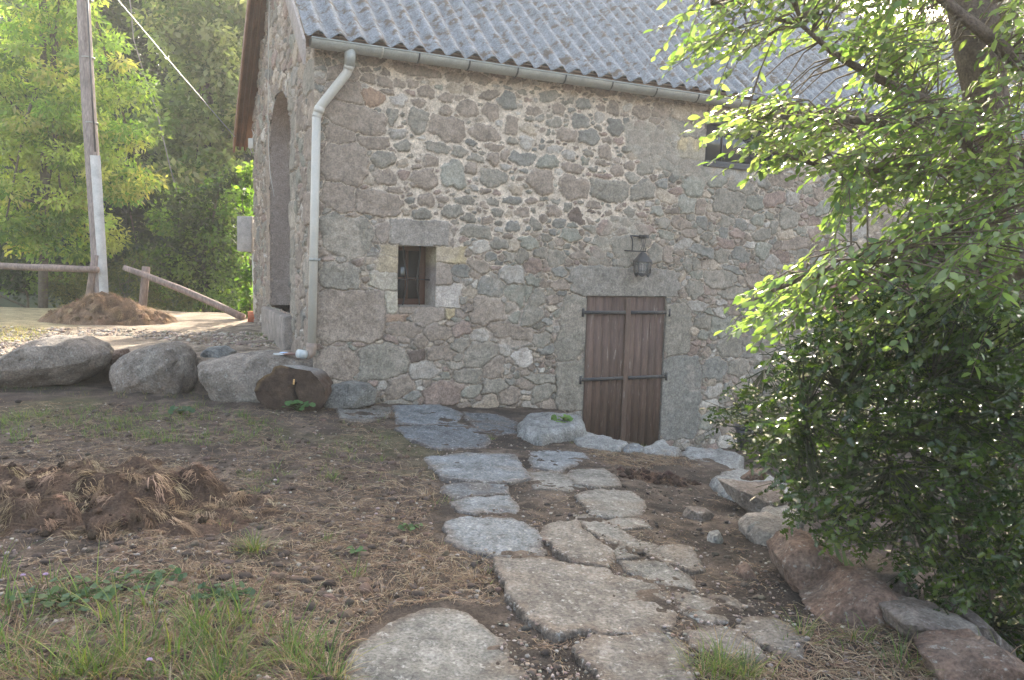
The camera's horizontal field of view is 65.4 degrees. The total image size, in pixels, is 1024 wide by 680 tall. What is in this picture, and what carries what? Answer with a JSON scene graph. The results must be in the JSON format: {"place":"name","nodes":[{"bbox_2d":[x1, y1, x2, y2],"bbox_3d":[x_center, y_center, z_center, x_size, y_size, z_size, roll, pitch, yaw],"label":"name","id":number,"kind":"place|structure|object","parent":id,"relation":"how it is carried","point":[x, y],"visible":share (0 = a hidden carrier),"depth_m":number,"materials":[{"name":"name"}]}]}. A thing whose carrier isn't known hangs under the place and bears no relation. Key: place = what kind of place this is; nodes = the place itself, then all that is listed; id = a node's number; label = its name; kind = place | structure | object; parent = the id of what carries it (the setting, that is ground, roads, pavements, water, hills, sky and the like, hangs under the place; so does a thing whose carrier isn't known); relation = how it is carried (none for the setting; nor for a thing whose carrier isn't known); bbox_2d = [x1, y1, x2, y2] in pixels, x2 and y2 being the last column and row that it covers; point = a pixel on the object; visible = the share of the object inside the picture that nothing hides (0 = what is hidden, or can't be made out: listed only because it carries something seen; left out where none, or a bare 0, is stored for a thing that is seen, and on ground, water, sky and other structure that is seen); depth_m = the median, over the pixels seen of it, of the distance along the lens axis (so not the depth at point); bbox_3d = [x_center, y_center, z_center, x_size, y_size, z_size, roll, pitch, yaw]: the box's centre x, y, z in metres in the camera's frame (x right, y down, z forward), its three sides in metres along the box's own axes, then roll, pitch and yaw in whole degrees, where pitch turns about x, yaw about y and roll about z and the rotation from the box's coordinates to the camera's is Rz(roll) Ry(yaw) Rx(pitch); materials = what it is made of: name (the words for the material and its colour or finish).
{"place":"outdoors","nodes":[
{"label":"outdoors","id":0,"kind":"place"},
{"bbox_2d":[0,326,276,355],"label":"gravel","id":1,"kind":"structure","parent":0,"point":[181,336],"depth_m":11.28,"materials":[{"name":"beige gravel"}]},
{"bbox_2d":[0,332,936,679],"bbox_3d":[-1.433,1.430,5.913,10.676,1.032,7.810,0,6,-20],"label":"dry grass","id":2,"kind":"structure","parent":0,"point":[486,593],"depth_m":4.00,"materials":[{"name":"plant"}]},
{"bbox_2d":[0,157,1023,679],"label":"ground","id":3,"kind":"structure","parent":0,"point":[96,389],"depth_m":5.77,"materials":[{"name":"soil"}]},
{"bbox_2d":[0,254,85,307],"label":"hazel bush","id":4,"kind":"object","parent":3,"relation":"on","point":[20,281],"visible":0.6,"depth_m":16.76,"materials":[{"name":"green plant"}]},
{"bbox_2d":[0,254,99,296],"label":"wooden fence","id":5,"kind":"object","parent":3,"relation":"on","point":[92,269],"visible":0.85,"depth_m":14.08,"materials":[{"name":"brown wood"}]},
{"bbox_2d":[0,335,113,387],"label":"boulder","id":6,"kind":"object","parent":3,"relation":"on","point":[58,360],"visible":0.98,"depth_m":8.92,"materials":[{"name":"stone"}]},
{"bbox_2d":[4,573,116,610],"bbox_3d":[-2.050,1.157,3.648,0.507,0.089,0.356,2,6,0],"label":"plant","id":7,"kind":"object","parent":3,"relation":"on","point":[63,600],"visible":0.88,"depth_m":3.62,"materials":[{"name":"green plant"}]},
{"bbox_2d":[0,0,137,263],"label":"woodland tree","id":8,"kind":"object","parent":3,"relation":"on","point":[10,19],"visible":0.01,"depth_m":38.59,"materials":[{"name":"green plant"}]},
{"bbox_2d":[0,0,172,307],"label":"locust tree","id":9,"kind":"object","parent":3,"relation":"on","point":[56,84],"visible":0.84,"depth_m":15.65,"materials":[{"name":"green plant"}]},
{"bbox_2d":[76,0,108,292],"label":"utility pole","id":10,"kind":"object","parent":3,"relation":"on","point":[90,123],"visible":0.91,"depth_m":14.06,"materials":[{"name":"grey wood"}]},
{"bbox_2d":[0,0,189,311],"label":"woodland tree","id":11,"kind":"object","parent":3,"relation":"on","point":[113,11],"visible":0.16,"depth_m":25.75,"materials":[{"name":"green plant"}]},
{"bbox_2d":[34,291,180,325],"bbox_3d":[-6.599,-0.506,13.132,2.490,0.630,1.473,2,6,0],"label":"turf mound","id":12,"kind":"object","parent":3,"relation":"on","point":[103,308],"visible":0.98,"depth_m":12.81,"materials":[{"name":"soil"}]},
{"bbox_2d":[39,247,200,311],"bbox_3d":[-8.081,-1.023,16.506,3.262,1.802,1.324,2,6,0],"label":"broom bush","id":13,"kind":"object","parent":3,"relation":"on","point":[155,298],"visible":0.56,"depth_m":16.41,"materials":[{"name":"green plant"}]},
{"bbox_2d":[110,348,129,364],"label":"boulder","id":14,"kind":"object","parent":3,"relation":"on","point":[117,354],"visible":0.57,"depth_m":9.37,"materials":[{"name":"stone"}]},
{"bbox_2d":[93,565,186,595],"bbox_3d":[-1.784,1.155,3.853,0.425,0.070,0.320,2,6,0],"label":"plant","id":15,"kind":"object","parent":3,"relation":"on","point":[156,573],"visible":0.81,"depth_m":3.85,"materials":[{"name":"green plant"}]},
{"bbox_2d":[118,0,168,221],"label":"woodland tree","id":16,"kind":"object","parent":3,"relation":"on","point":[142,58],"depth_m":47.25,"materials":[{"name":"green plant"}]},
{"bbox_2d":[0,452,288,542],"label":"turf mound","id":17,"kind":"object","parent":3,"relation":"on","point":[90,499],"visible":0.95,"depth_m":4.82,"materials":[{"name":"brown plant"}]},
{"bbox_2d":[109,341,197,393],"bbox_3d":[-4.141,0.370,9.287,0.911,0.716,0.931,2,6,0],"label":"boulder","id":18,"kind":"object","parent":3,"relation":"on","point":[165,367],"visible":0.83,"depth_m":8.94,"materials":[{"name":"stone"}]},
{"bbox_2d":[104,0,253,312],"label":"woodland tree","id":19,"kind":"object","parent":3,"relation":"on","point":[141,215],"visible":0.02,"depth_m":26.50,"materials":[{"name":"green plant"}]},
{"bbox_2d":[168,405,194,413],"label":"plant","id":20,"kind":"object","parent":3,"relation":"on","point":[180,410],"visible":1,"depth_m":7.89,"materials":[{"name":"green plant"}]},
{"bbox_2d":[123,265,245,319],"bbox_3d":[-5.722,-0.833,14.073,2.270,0.913,0.359,2,6,8],"label":"wooden fence","id":21,"kind":"object","parent":3,"relation":"on","point":[145,275],"visible":0.91,"depth_m":13.98,"materials":[{"name":"brown wood"}]},
{"bbox_2d":[119,0,253,311],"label":"beech tree","id":22,"kind":"object","parent":3,"relation":"on","point":[199,145],"visible":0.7,"depth_m":19.67,"materials":[{"name":"green plant"}]},
{"bbox_2d":[129,0,179,202],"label":"guy wire","id":23,"kind":"object","parent":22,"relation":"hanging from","point":[151,97],"visible":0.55,"depth_m":18.57,"materials":[{"name":"grey metal"}]},
{"bbox_2d":[119,164,253,312],"bbox_3d":[-6.861,-1.942,17.407,3.296,3.825,2.223,2,6,0],"label":"hazel bush","id":24,"kind":"object","parent":3,"relation":"on","point":[202,236],"visible":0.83,"depth_m":17.01,"materials":[{"name":"green plant"}]},
{"bbox_2d":[200,345,235,357],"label":"boulder","id":25,"kind":"object","parent":3,"relation":"on","point":[217,351],"visible":0.59,"depth_m":9.58,"materials":[{"name":"stone"}]},
{"bbox_2d":[190,581,255,600],"bbox_3d":[-1.333,1.178,3.719,0.297,0.075,0.225,2,6,0],"label":"plant","id":26,"kind":"object","parent":3,"relation":"on","point":[218,591],"visible":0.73,"depth_m":3.71,"materials":[{"name":"green plant"}]},
{"bbox_2d":[233,160,254,317],"bbox_3d":[-4.699,-1.731,14.215,0.491,2.932,0.683,2,6,0],"label":"climbing vine","id":27,"kind":"object","parent":3,"relation":"on","point":[245,305],"visible":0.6,"depth_m":14.14,"materials":[{"name":"green plant"}]},
{"bbox_2d":[0,399,501,679],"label":"soil clods","id":28,"kind":"object","parent":3,"relation":"on","point":[348,613],"visible":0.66,"depth_m":4.05,"materials":[{"name":"brown soil"}]},
{"bbox_2d":[235,340,273,344],"bbox_3d":[-3.386,0.045,10.845,0.769,0.089,0.074,-2,7,-35],"label":"timber plank","id":29,"kind":"object","parent":3,"relation":"on","point":[252,342],"visible":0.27,"depth_m":10.76,"materials":[{"name":"grey wood"}]},
{"bbox_2d":[197,350,312,402],"bbox_3d":[-2.857,0.442,9.051,1.401,0.659,0.927,2,6,0],"label":"boulder","id":30,"kind":"object","parent":3,"relation":"on","point":[236,378],"visible":0.56,"depth_m":8.64,"materials":[{"name":"stone"}]},
{"bbox_2d":[0,402,510,679],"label":"pebbles","id":31,"kind":"object","parent":3,"relation":"on","point":[298,564],"visible":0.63,"depth_m":4.19,"materials":[{"name":"grey gravel"}]},
{"bbox_2d":[254,365,332,410],"bbox_3d":[-2.303,0.479,8.581,0.748,0.491,0.622,2,6,0],"label":"boulder","id":32,"kind":"object","parent":3,"relation":"on","point":[277,387],"visible":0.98,"depth_m":8.29,"materials":[{"name":"brown stone"}]},
{"bbox_2d":[282,400,315,410],"bbox_3d":[-2.211,0.683,8.283,0.359,0.136,0.269,2,6,0],"label":"plant","id":33,"kind":"object","parent":3,"relation":"on","point":[303,406],"visible":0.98,"depth_m":8.24,"materials":[{"name":"green plant"}]},
{"bbox_2d":[324,381,376,408],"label":"boulder","id":34,"kind":"object","parent":3,"relation":"on","point":[350,394],"visible":0.77,"depth_m":8.72,"materials":[{"name":"stone"}]},
{"bbox_2d":[346,546,365,554],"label":"plant","id":35,"kind":"object","parent":3,"relation":"on","point":[358,549],"visible":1,"depth_m":4.33,"materials":[{"name":"green plant"}]},
{"bbox_2d":[336,405,393,422],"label":"flagstone","id":36,"kind":"object","parent":3,"relation":"on","point":[367,418],"visible":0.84,"depth_m":8.50,"materials":[{"name":"stone"}]},
{"bbox_2d":[398,522,422,530],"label":"plant","id":37,"kind":"object","parent":3,"relation":"on","point":[411,525],"visible":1,"depth_m":4.78,"materials":[{"name":"green plant"}]},
{"bbox_2d":[391,404,462,424],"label":"flagstone","id":38,"kind":"object","parent":3,"relation":"on","point":[415,417],"visible":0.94,"depth_m":8.84,"materials":[{"name":"stone"}]},
{"bbox_2d":[340,607,529,679],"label":"flagstone","id":39,"kind":"object","parent":3,"relation":"on","point":[439,643],"visible":0.99,"depth_m":3.23,"materials":[{"name":"stone"}]},
{"bbox_2d":[395,422,490,450],"bbox_3d":[-0.585,1.000,7.836,1.190,0.221,1.130,-4,8,-45],"label":"flagstone","id":40,"kind":"object","parent":3,"relation":"on","point":[429,435],"visible":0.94,"depth_m":7.77,"materials":[{"name":"stone"}]},
{"bbox_2d":[439,482,510,500],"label":"flagstone","id":41,"kind":"object","parent":3,"relation":"on","point":[462,490],"visible":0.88,"depth_m":5.77,"materials":[{"name":"stone"}]},
{"bbox_2d":[424,452,533,484],"bbox_3d":[-0.291,1.119,6.581,0.952,0.240,1.207,2,6,0],"label":"flagstone","id":42,"kind":"object","parent":3,"relation":"on","point":[492,468],"visible":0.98,"depth_m":6.46,"materials":[{"name":"stone"}]},
{"bbox_2d":[449,495,519,515],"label":"flagstone","id":43,"kind":"object","parent":3,"relation":"on","point":[475,505],"visible":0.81,"depth_m":5.36,"materials":[{"name":"stone"}]},
{"bbox_2d":[462,411,518,429],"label":"flagstone","id":44,"kind":"object","parent":3,"relation":"on","point":[492,419],"visible":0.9,"depth_m":8.98,"materials":[{"name":"stone"}]},
{"bbox_2d":[469,422,517,435],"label":"flagstone","id":45,"kind":"object","parent":3,"relation":"on","point":[485,426],"visible":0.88,"depth_m":8.48,"materials":[{"name":"stone"}]},
{"bbox_2d":[442,516,547,558],"bbox_3d":[-0.112,1.233,4.746,0.649,0.219,0.825,2,6,0],"label":"flagstone","id":46,"kind":"object","parent":3,"relation":"on","point":[472,535],"visible":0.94,"depth_m":4.67,"materials":[{"name":"stone"}]},
{"bbox_2d":[517,412,586,445],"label":"edging stone","id":47,"kind":"object","parent":3,"relation":"on","point":[541,429],"visible":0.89,"depth_m":8.29,"materials":[{"name":"stone"}]},
{"bbox_2d":[551,414,572,422],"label":"plant","id":48,"kind":"object","parent":47,"relation":"on","point":[565,417],"visible":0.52,"depth_m":8.57,"materials":[{"name":"green plant"}]},
{"bbox_2d":[529,470,584,492],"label":"flagstone","id":49,"kind":"object","parent":3,"relation":"on","point":[559,479],"visible":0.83,"depth_m":6.22,"materials":[{"name":"stone"}]},
{"bbox_2d":[527,450,589,473],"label":"flagstone","id":50,"kind":"object","parent":3,"relation":"on","point":[561,460],"visible":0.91,"depth_m":7.09,"materials":[{"name":"stone"}]},
{"bbox_2d":[540,519,616,567],"bbox_3d":[0.359,1.256,4.637,0.392,0.228,0.889,0,6,-15],"label":"flagstone","id":51,"kind":"object","parent":3,"relation":"on","point":[571,541],"visible":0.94,"depth_m":4.54,"materials":[{"name":"stone"}]},
{"bbox_2d":[492,556,677,641],"bbox_3d":[0.336,1.316,3.870,0.902,0.236,0.935,2,6,0],"label":"flagstone","id":52,"kind":"object","parent":3,"relation":"on","point":[535,588],"visible":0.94,"depth_m":3.77,"materials":[{"name":"stone"}]},
{"bbox_2d":[567,468,621,489],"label":"flagstone","id":53,"kind":"object","parent":3,"relation":"on","point":[598,478],"visible":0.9,"depth_m":6.39,"materials":[{"name":"stone"}]},
{"bbox_2d":[573,431,627,451],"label":"edging stone","id":54,"kind":"object","parent":3,"relation":"on","point":[589,440],"visible":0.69,"depth_m":8.12,"materials":[{"name":"stone"}]},
{"bbox_2d":[573,488,646,519],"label":"flagstone","id":55,"kind":"object","parent":3,"relation":"on","point":[606,504],"visible":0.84,"depth_m":5.54,"materials":[{"name":"stone"}]},
{"bbox_2d":[574,514,658,550],"bbox_3d":[0.586,1.230,4.912,0.305,0.143,0.846,-1,6,-28],"label":"flagstone","id":56,"kind":"object","parent":3,"relation":"on","point":[611,533],"visible":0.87,"depth_m":4.82,"materials":[{"name":"stone"}]},
{"bbox_2d":[614,545,639,561],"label":"flagstone","id":57,"kind":"object","parent":3,"relation":"on","point":[623,556],"visible":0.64,"depth_m":4.46,"materials":[{"name":"stone"}]},
{"bbox_2d":[233,0,1023,449],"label":"stone barn","id":58,"kind":"structure","parent":3,"relation":"on","point":[465,202],"depth_m":9.97,"materials":[{"name":"grey stone"}]},
{"bbox_2d":[118,0,234,136],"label":"overhead cable","id":59,"kind":"object","parent":58,"relation":"attached to","point":[174,66],"visible":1,"depth_m":11.09,"materials":[{"name":"white plastic"}]},
{"bbox_2d":[237,216,254,321],"bbox_3d":[-4.519,-1.210,13.659,0.305,1.790,0.240,2,6,0],"label":"meter box","id":60,"kind":"object","parent":58,"relation":"attached to","point":[245,240],"visible":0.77,"depth_m":13.50,"materials":[{"name":"metal"}]},
{"bbox_2d":[241,217,251,250],"bbox_3d":[-4.495,-1.794,13.497,0.180,0.557,0.014,2,5,0],"label":"cabinet door","id":61,"kind":"structure","parent":60,"relation":"in","point":[246,223],"depth_m":13.49,"materials":[{"name":"metal"}]},
{"bbox_2d":[248,129,254,152],"bbox_3d":[-4.133,-3.160,12.692,0.112,0.377,0.050,2,6,0],"label":"junction box","id":62,"kind":"object","parent":58,"relation":"attached to","point":[250,143],"visible":1,"depth_m":12.67,"materials":[{"name":"grey plastic"}]},
{"bbox_2d":[268,0,273,194],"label":"wall cable","id":63,"kind":"object","parent":58,"relation":"attached to","point":[268,98],"depth_m":11.52,"materials":[{"name":"grey plastic"}]},
{"bbox_2d":[398,245,429,304],"bbox_3d":[-1.231,-0.766,9.507,0.461,0.717,0.270,-1,6,-25],"label":"window","id":64,"kind":"structure","parent":58,"relation":"in","point":[411,260],"depth_m":9.60,"materials":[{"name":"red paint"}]},
{"bbox_2d":[579,296,625,439],"bbox_3d":[1.174,0.445,10.420,0.698,2.023,0.079,-1,6,-26],"label":"door leaf","id":65,"kind":"structure","parent":58,"relation":"in","point":[605,315],"depth_m":10.42,"materials":[{"name":"brown wood"}]},
{"bbox_2d":[624,235,651,276],"bbox_3d":[1.645,-1.088,10.303,0.303,0.544,0.283,-1,6,-25],"label":"wall lantern","id":66,"kind":"object","parent":58,"relation":"attached to","point":[642,256],"depth_m":10.29,"materials":[{"name":"black metal"}]},
{"bbox_2d":[620,297,670,445],"bbox_3d":[1.780,0.434,10.702,0.701,2.023,0.079,-1,6,-24],"label":"door leaf","id":67,"kind":"structure","parent":58,"relation":"in","point":[644,316],"depth_m":10.68,"materials":[{"name":"brown wood"}]},
{"bbox_2d":[705,121,776,169],"bbox_3d":[3.144,-2.700,11.103,1.300,0.620,0.085,-1,6,-25],"label":"hatch window","id":68,"kind":"structure","parent":58,"relation":"in","point":[715,147],"depth_m":11.02,"materials":[{"name":"black wood"}]},
{"bbox_2d":[608,517,652,530],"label":"flagstone","id":69,"kind":"object","parent":3,"relation":"on","point":[627,524],"visible":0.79,"depth_m":5.09,"materials":[{"name":"stone"}]},
{"bbox_2d":[622,443,643,453],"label":"edging stone","id":70,"kind":"object","parent":3,"relation":"on","point":[630,449],"visible":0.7,"depth_m":8.01,"materials":[{"name":"stone"}]},
{"bbox_2d":[571,631,695,679],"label":"flagstone","id":71,"kind":"object","parent":3,"relation":"on","point":[642,656],"visible":0.99,"depth_m":3.25,"materials":[{"name":"stone"}]},
{"bbox_2d":[609,466,701,487],"bbox_3d":[1.183,1.186,6.807,0.980,0.187,0.630,2,6,0],"label":"turf mound","id":72,"kind":"object","parent":3,"relation":"on","point":[659,478],"visible":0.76,"depth_m":6.74,"materials":[{"name":"soil"}]},
{"bbox_2d":[617,560,696,591],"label":"flagstone","id":73,"kind":"object","parent":3,"relation":"on","point":[653,570],"visible":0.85,"depth_m":4.19,"materials":[{"name":"stone"}]},
{"bbox_2d":[478,477,838,674],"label":"soil clods","id":74,"kind":"object","parent":3,"relation":"on","point":[546,652],"visible":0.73,"depth_m":4.17,"materials":[{"name":"brown soil"}]},
{"bbox_2d":[643,439,680,456],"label":"edging stone","id":75,"kind":"object","parent":3,"relation":"on","point":[662,446],"visible":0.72,"depth_m":8.09,"materials":[{"name":"stone"}]},
{"bbox_2d":[644,544,705,574],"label":"flagstone","id":76,"kind":"object","parent":3,"relation":"on","point":[685,556],"visible":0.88,"depth_m":4.49,"materials":[{"name":"stone"}]},
{"bbox_2d":[434,420,937,679],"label":"path grit","id":77,"kind":"object","parent":3,"relation":"on","point":[620,632],"visible":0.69,"depth_m":3.65,"materials":[{"name":"gravel"}]},
{"bbox_2d":[682,506,713,520],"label":"loose stone","id":78,"kind":"object","parent":3,"relation":"on","point":[697,513],"visible":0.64,"depth_m":5.43,"materials":[{"name":"stone"}]},
{"bbox_2d":[673,592,728,625],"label":"flagstone","id":79,"kind":"object","parent":3,"relation":"on","point":[699,603],"visible":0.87,"depth_m":3.75,"materials":[{"name":"stone"}]},
{"bbox_2d":[681,446,743,468],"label":"edging stone","id":80,"kind":"object","parent":3,"relation":"on","point":[731,459],"visible":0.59,"depth_m":8.11,"materials":[{"name":"stone"}]},
{"bbox_2d":[707,530,723,543],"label":"loose stone","id":81,"kind":"object","parent":3,"relation":"on","point":[714,536],"visible":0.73,"depth_m":4.85,"materials":[{"name":"stone"}]},
{"bbox_2d":[679,625,767,665],"bbox_3d":[0.887,1.360,3.420,0.341,0.185,0.374,2,6,0],"label":"flagstone","id":82,"kind":"object","parent":3,"relation":"on","point":[706,632],"visible":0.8,"depth_m":3.40,"materials":[{"name":"stone"}]},
{"bbox_2d":[705,594,764,611],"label":"flagstone","id":83,"kind":"object","parent":3,"relation":"on","point":[735,602],"visible":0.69,"depth_m":3.90,"materials":[{"name":"stone"}]},
{"bbox_2d":[735,424,753,447],"bbox_3d":[2.544,1.052,8.734,0.213,0.235,0.216,2,6,0],"label":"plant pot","id":84,"kind":"object","parent":3,"relation":"on","point":[738,429],"visible":0.3,"depth_m":8.67,"materials":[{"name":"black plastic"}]},
{"bbox_2d":[733,562,756,579],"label":"loose stone","id":85,"kind":"object","parent":3,"relation":"on","point":[743,570],"visible":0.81,"depth_m":4.30,"materials":[{"name":"stone"}]},
{"bbox_2d":[709,468,792,505],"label":"edging stone","id":86,"kind":"object","parent":3,"relation":"on","point":[715,485],"visible":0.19,"depth_m":6.65,"materials":[{"name":"stone"}]},
{"bbox_2d":[717,478,787,512],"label":"boulder","id":87,"kind":"object","parent":3,"relation":"on","point":[741,493],"visible":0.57,"depth_m":5.74,"materials":[{"name":"stone"}]},
{"bbox_2d":[740,468,767,480],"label":"loose stone","id":88,"kind":"object","parent":87,"relation":"on","point":[748,476],"visible":0.74,"depth_m":6.09,"materials":[{"name":"stone"}]},
{"bbox_2d":[738,511,787,545],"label":"boulder","id":89,"kind":"object","parent":3,"relation":"on","point":[762,532],"visible":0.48,"depth_m":5.08,"materials":[{"name":"stone"}]},
{"bbox_2d":[746,517,796,538],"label":"edging stone","id":90,"kind":"object","parent":3,"relation":"on","point":[750,526],"visible":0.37,"depth_m":5.11,"materials":[{"name":"stone"}]},
{"bbox_2d":[736,616,810,661],"bbox_3d":[1.142,1.373,3.531,0.341,0.188,0.473,2,6,0],"label":"flagstone","id":91,"kind":"object","parent":3,"relation":"on","point":[768,631],"visible":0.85,"depth_m":3.50,"materials":[{"name":"stone"}]},
{"bbox_2d":[760,504,804,530],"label":"edging stone","id":92,"kind":"object","parent":3,"relation":"on","point":[776,511],"visible":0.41,"depth_m":5.54,"materials":[{"name":"stone"}]},
{"bbox_2d":[766,527,844,592],"bbox_3d":[1.603,1.205,4.302,0.416,0.323,0.553,2,6,0],"label":"boulder","id":93,"kind":"object","parent":3,"relation":"on","point":[798,562],"visible":0.69,"depth_m":4.12,"materials":[{"name":"stone"}]},
{"bbox_2d":[643,0,1023,647],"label":"cherry tree","id":94,"kind":"object","parent":3,"relation":"on","point":[980,243],"visible":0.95,"depth_m":4.19,"materials":[{"name":"green plant"}]},
{"bbox_2d":[799,566,901,627],"bbox_3d":[1.670,1.286,3.911,0.491,0.288,0.542,2,6,0],"label":"boulder","id":95,"kind":"object","parent":3,"relation":"on","point":[861,592],"visible":0.64,"depth_m":3.78,"materials":[{"name":"stone"}]},
{"bbox_2d":[834,544,878,565],"bbox_3d":[2.029,1.325,4.465,0.447,0.414,0.192,2,6,0],"label":"iris clump","id":96,"kind":"object","parent":3,"relation":"on","point":[844,557],"visible":0.18,"depth_m":4.42,"materials":[{"name":"green plant"}]},
{"bbox_2d":[699,280,1023,661],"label":"holly bush","id":97,"kind":"object","parent":3,"relation":"on","point":[957,422],"visible":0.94,"depth_m":3.87,"materials":[{"name":"green plant"}]},
{"bbox_2d":[833,547,924,599],"bbox_3d":[2.050,1.359,4.480,0.389,0.301,0.631,2,6,0],"label":"boulder","id":98,"kind":"object","parent":3,"relation":"on","point":[886,574],"visible":0.23,"depth_m":4.32,"materials":[{"name":"stone"}]},
{"bbox_2d":[879,596,981,642],"bbox_3d":[1.897,1.311,3.651,0.419,0.206,0.476,2,6,0],"label":"boulder","id":99,"kind":"object","parent":3,"relation":"on","point":[905,614],"visible":0.47,"depth_m":3.56,"materials":[{"name":"stone"}]},
{"bbox_2d":[914,628,1023,679],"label":"boulder","id":100,"kind":"object","parent":3,"relation":"on","point":[952,656],"visible":0.98,"depth_m":3.15,"materials":[{"name":"stone"}]},
{"bbox_2d":[938,596,1016,656],"bbox_3d":[2.200,1.369,3.811,0.216,0.218,0.476,2,6,0],"label":"boulder","id":101,"kind":"object","parent":3,"relation":"on","point":[971,616],"visible":0.3,"depth_m":3.61,"materials":[{"name":"stone"}]},
{"bbox_2d":[0,306,1023,679],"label":"green grass","id":102,"kind":"structure","parent":0,"point":[196,628],"depth_m":3.23,"materials":[{"name":"green plant"}]},
{"bbox_2d":[168,0,1023,58],"label":"sky","id":103,"kind":"structure","parent":0,"point":[938,12],"materials":[{"name":"white"}]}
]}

